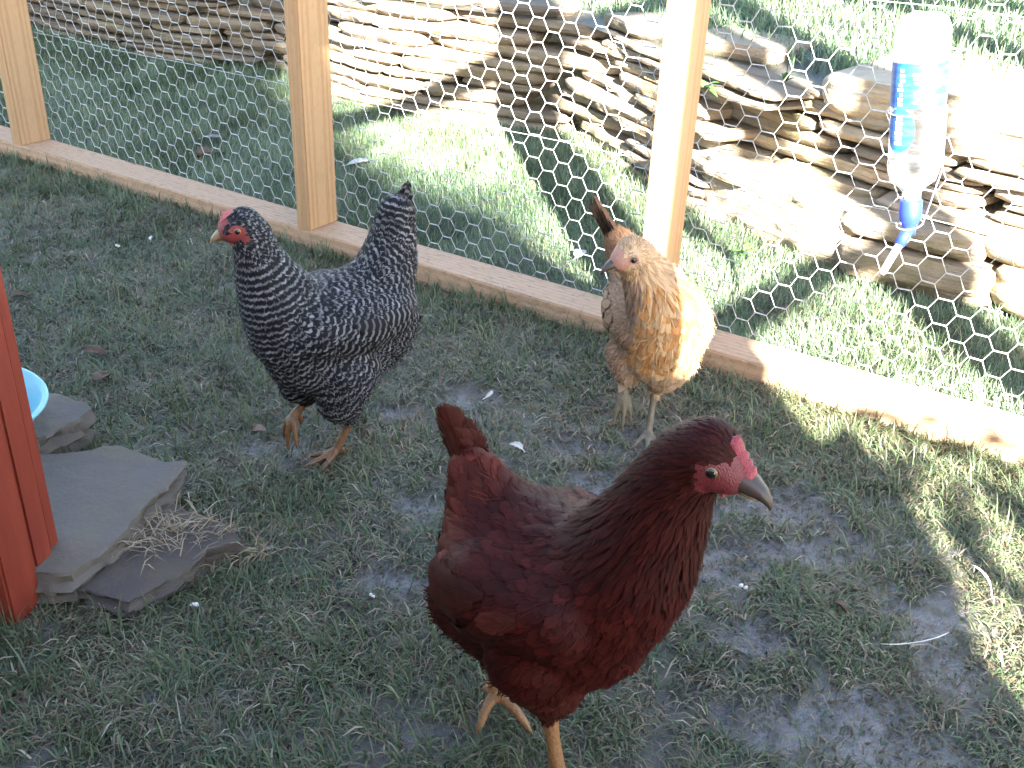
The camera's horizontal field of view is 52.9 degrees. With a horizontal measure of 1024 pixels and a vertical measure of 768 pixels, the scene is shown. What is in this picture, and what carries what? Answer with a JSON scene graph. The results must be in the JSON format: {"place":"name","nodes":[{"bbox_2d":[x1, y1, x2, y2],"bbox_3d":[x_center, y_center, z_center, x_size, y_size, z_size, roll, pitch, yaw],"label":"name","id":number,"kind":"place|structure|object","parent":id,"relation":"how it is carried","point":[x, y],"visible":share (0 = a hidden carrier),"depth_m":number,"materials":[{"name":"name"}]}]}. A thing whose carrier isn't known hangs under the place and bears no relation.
{"place":"outdoors","nodes":[
{"label":"outdoors","id":0,"kind":"place"},
{"bbox_2d":[0,0,1023,767],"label":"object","id":1,"kind":"structure","parent":0,"point":[928,614],"depth_m":1.37,"materials":[{"name":"plant"}]},
{"bbox_2d":[0,268,57,625],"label":"hen house","id":2,"kind":"structure","parent":1,"relation":"on","point":[28,538],"depth_m":1.15,"materials":[{"name":"red wood"}]},
{"bbox_2d":[33,393,101,453],"bbox_3d":[-0.733,0.080,1.483,0.238,0.061,0.218,2,28,0],"label":"stone slab","id":3,"kind":"object","parent":1,"relation":"on","point":[60,420],"depth_m":1.49,"materials":[{"name":"grey stone"}]},
{"bbox_2d":[22,368,48,420],"bbox_3d":[-0.747,0.045,1.426,0.199,0.058,0.199,8,31,-3],"label":"bowl","id":4,"kind":"object","parent":3,"relation":"on","point":[37,391],"visible":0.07,"depth_m":1.47,"materials":[{"name":"blue plastic"}]},
{"bbox_2d":[35,445,187,605],"bbox_3d":[-0.582,0.174,1.320,0.273,0.059,0.296,2,28,0],"label":"stone slab","id":5,"kind":"object","parent":1,"relation":"on","point":[103,499],"depth_m":1.31,"materials":[{"name":"grey stone"}]},
{"bbox_2d":[77,503,246,618],"bbox_3d":[-0.459,0.219,1.276,0.195,0.043,0.196,19,32,28],"label":"stone slab","id":6,"kind":"object","parent":1,"relation":"on","point":[171,573],"depth_m":1.24,"materials":[{"name":"stone"}]},
{"bbox_2d":[106,492,319,585],"bbox_3d":[-0.390,0.193,1.289,0.318,0.039,0.181,2,28,0],"label":"straw","id":7,"kind":"object","parent":6,"relation":"on","point":[163,523],"visible":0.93,"depth_m":1.29,"materials":[{"name":"beige plant"}]},
{"bbox_2d":[190,602,198,610],"bbox_3d":[-0.371,0.260,1.202,0.011,0.008,0.010,2,28,0],"label":"dropping","id":8,"kind":"object","parent":1,"relation":"on","point":[194,605],"visible":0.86,"depth_m":1.20,"materials":[{"name":"white"}]},
{"bbox_2d":[198,134,221,138],"bbox_3d":[-0.859,-0.697,2.910,0.076,0.011,0.033,1,28,12],"label":"feather","id":9,"kind":"object","parent":1,"relation":"on","point":[214,136],"visible":0.84,"depth_m":2.91,"materials":[{"name":"white"}]},
{"bbox_2d":[196,146,224,156],"bbox_3d":[-0.816,-0.628,2.793,0.085,0.030,0.053,-8,21,-44],"label":"dead leaf","id":10,"kind":"object","parent":1,"relation":"on","point":[205,150],"visible":0.75,"depth_m":2.79,"materials":[{"name":"brown plant"}]},
{"bbox_2d":[251,424,265,433],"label":"dead leaf","id":11,"kind":"object","parent":1,"relation":"on","point":[259,427],"visible":1,"depth_m":1.54,"materials":[{"name":"brown plant"}]},
{"bbox_2d":[210,180,423,470],"bbox_3d":[-0.254,-0.077,1.436,0.310,0.395,0.184,-21,36,-36],"label":"barred hen","id":12,"kind":"object","parent":1,"relation":"on","point":[333,344],"visible":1,"depth_m":1.38,"materials":[{"name":"grey"}]},
{"bbox_2d":[342,158,370,165],"bbox_3d":[-0.414,-0.591,2.747,0.082,0.012,0.038,-13,31,-14],"label":"feather","id":13,"kind":"object","parent":1,"relation":"on","point":[358,160],"visible":0.84,"depth_m":2.75,"materials":[{"name":"white"}]},
{"bbox_2d":[368,593,374,599],"bbox_3d":[-0.168,0.254,1.230,0.009,0.006,0.009,2,28,0],"label":"dropping","id":14,"kind":"object","parent":1,"relation":"on","point":[371,596],"visible":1,"depth_m":1.23,"materials":[{"name":"white"}]},
{"bbox_2d":[27,0,814,221],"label":"stone wall","id":15,"kind":"structure","parent":1,"relation":"on","point":[774,94],"depth_m":3.22,"materials":[{"name":"beige stone"}]},
{"bbox_2d":[701,79,718,96],"bbox_3d":[0.446,-0.688,2.389,0.072,0.030,0.064,10,29,13],"label":"weed","id":16,"kind":"object","parent":15,"relation":"attached to","point":[704,85],"visible":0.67,"depth_m":2.38,"materials":[{"name":"green plant"}]},
{"bbox_2d":[780,19,794,81],"bbox_3d":[0.631,-0.758,2.341,0.045,0.138,0.031,-10,31,-22],"label":"weed","id":17,"kind":"object","parent":15,"relation":"on","point":[784,75],"visible":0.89,"depth_m":2.35,"materials":[{"name":"green plant"}]},
{"bbox_2d":[0,147,1023,767],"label":"trampled grass","id":18,"kind":"structure","parent":1,"relation":"on","point":[972,461],"depth_m":1.34,"materials":[{"name":"green plant"}]},
{"bbox_2d":[9,290,26,296],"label":"dead leaf","id":19,"kind":"object","parent":18,"relation":"on","point":[17,292],"visible":1,"depth_m":1.94,"materials":[{"name":"brown plant"}]},
{"bbox_2d":[82,344,106,355],"bbox_3d":[-0.708,-0.057,1.748,0.042,0.015,0.026,15,44,-7],"label":"dead leaf","id":20,"kind":"object","parent":18,"relation":"on","point":[95,348],"visible":1,"depth_m":1.75,"materials":[{"name":"brown plant"}]},
{"bbox_2d":[93,371,111,380],"bbox_3d":[-0.666,-0.014,1.672,0.024,0.014,0.040,23,15,10],"label":"dead leaf","id":21,"kind":"object","parent":18,"relation":"on","point":[97,375],"visible":1,"depth_m":1.67,"materials":[{"name":"brown plant"}]},
{"bbox_2d":[219,456,283,511],"bbox_3d":[-0.361,0.136,1.425,0.010,0.008,0.170,-20,36,-36],"label":"twig","id":22,"kind":"object","parent":18,"relation":"on","point":[235,463],"visible":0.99,"depth_m":1.43,"materials":[{"name":"wood"}]},
{"bbox_2d":[483,391,492,398],"bbox_3d":[-0.037,0.018,1.668,0.009,0.004,0.029,18,39,26],"label":"feather","id":23,"kind":"object","parent":18,"relation":"on","point":[489,393],"visible":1,"depth_m":1.67,"materials":[{"name":"white"}]},
{"bbox_2d":[509,441,524,451],"bbox_3d":[0.009,0.091,1.517,0.028,0.005,0.015,24,34,22],"label":"feather","id":24,"kind":"object","parent":18,"relation":"on","point":[519,445],"visible":1,"depth_m":1.52,"materials":[{"name":"white"}]},
{"bbox_2d":[833,599,847,612],"bbox_3d":[0.395,0.266,1.239,0.015,0.009,0.024,-1,21,-28],"label":"dead leaf","id":25,"kind":"object","parent":18,"relation":"on","point":[842,604],"visible":1,"depth_m":1.24,"materials":[{"name":"brown plant"}]},
{"bbox_2d":[881,631,950,644],"bbox_3d":[0.470,0.295,1.192,0.087,0.006,0.015,-9,29,-7],"label":"feather","id":26,"kind":"object","parent":18,"relation":"on","point":[917,641],"visible":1,"depth_m":1.19,"materials":[{"name":"white"}]},
{"bbox_2d":[0,0,1023,466],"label":"run fence","id":27,"kind":"object","parent":1,"relation":"on","point":[310,220],"visible":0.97,"depth_m":1.94,"materials":[{"name":"brown wood"}]},
{"bbox_2d":[880,11,951,274],"bbox_3d":[0.588,-0.347,1.511,0.088,0.372,0.081,-4,23,3],"label":"water bottle","id":28,"kind":"object","parent":27,"relation":"hanging from","point":[919,86],"visible":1,"depth_m":1.48,"materials":[{"name":"clear plastic"}]},
{"bbox_2d":[0,24,1023,416],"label":"lawn grass","id":29,"kind":"structure","parent":1,"relation":"on","point":[516,154],"depth_m":2.64,"materials":[{"name":"green plant"}]},
{"bbox_2d":[573,249,586,259],"bbox_3d":[0.145,-0.280,2.216,0.030,0.009,0.049,12,37,18],"label":"feather","id":30,"kind":"object","parent":29,"relation":"on","point":[577,253],"visible":0.89,"depth_m":2.22,"materials":[{"name":"white"}]},
{"bbox_2d":[420,402,772,767],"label":"red hen","id":31,"kind":"object","parent":1,"relation":"on","point":[550,608],"visible":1,"depth_m":0.86,"materials":[{"name":"red"}]},
{"bbox_2d":[587,195,716,447],"bbox_3d":[0.204,-0.091,1.551,0.191,0.345,0.267,1,28,-4],"label":"buff hen","id":32,"kind":"object","parent":1,"relation":"on","point":[657,318],"visible":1,"depth_m":1.45,"materials":[{"name":"beige"}]},
{"bbox_2d":[738,583,747,589],"bbox_3d":[0.286,0.250,1.273,0.012,0.008,0.009,20,33,30],"label":"dropping","id":33,"kind":"object","parent":1,"relation":"on","point":[742,585],"visible":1,"depth_m":1.27,"materials":[{"name":"white"}]},
{"bbox_2d":[736,261,751,270],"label":"weed","id":34,"kind":"object","parent":1,"relation":"on","point":[745,263],"visible":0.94,"depth_m":2.24,"materials":[{"name":"green plant"}]},
{"bbox_2d":[731,243,757,255],"bbox_3d":[0.524,-0.299,2.310,0.044,0.020,0.066,20,33,29],"label":"weed","id":35,"kind":"object","parent":1,"relation":"on","point":[746,246],"visible":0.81,"depth_m":2.32,"materials":[{"name":"green plant"}]},
{"bbox_2d":[595,26,1023,319],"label":"stone terrace","id":36,"kind":"structure","parent":1,"relation":"on","point":[970,111],"depth_m":2.21,"materials":[{"name":"beige stone"}]},
{"bbox_2d":[972,564,991,595],"bbox_3d":[0.595,0.246,1.297,0.010,0.009,0.054,-1,28,-7],"label":"feather","id":37,"kind":"object","parent":1,"relation":"on","point":[984,574],"visible":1,"depth_m":1.30,"materials":[{"name":"white"}]},
{"bbox_2d":[359,0,1023,137],"bbox_3d":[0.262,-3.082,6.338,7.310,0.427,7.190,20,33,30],"label":"grass","id":38,"kind":"structure","parent":0,"point":[960,37],"depth_m":2.71,"materials":[{"name":"green plant"}]}
]}

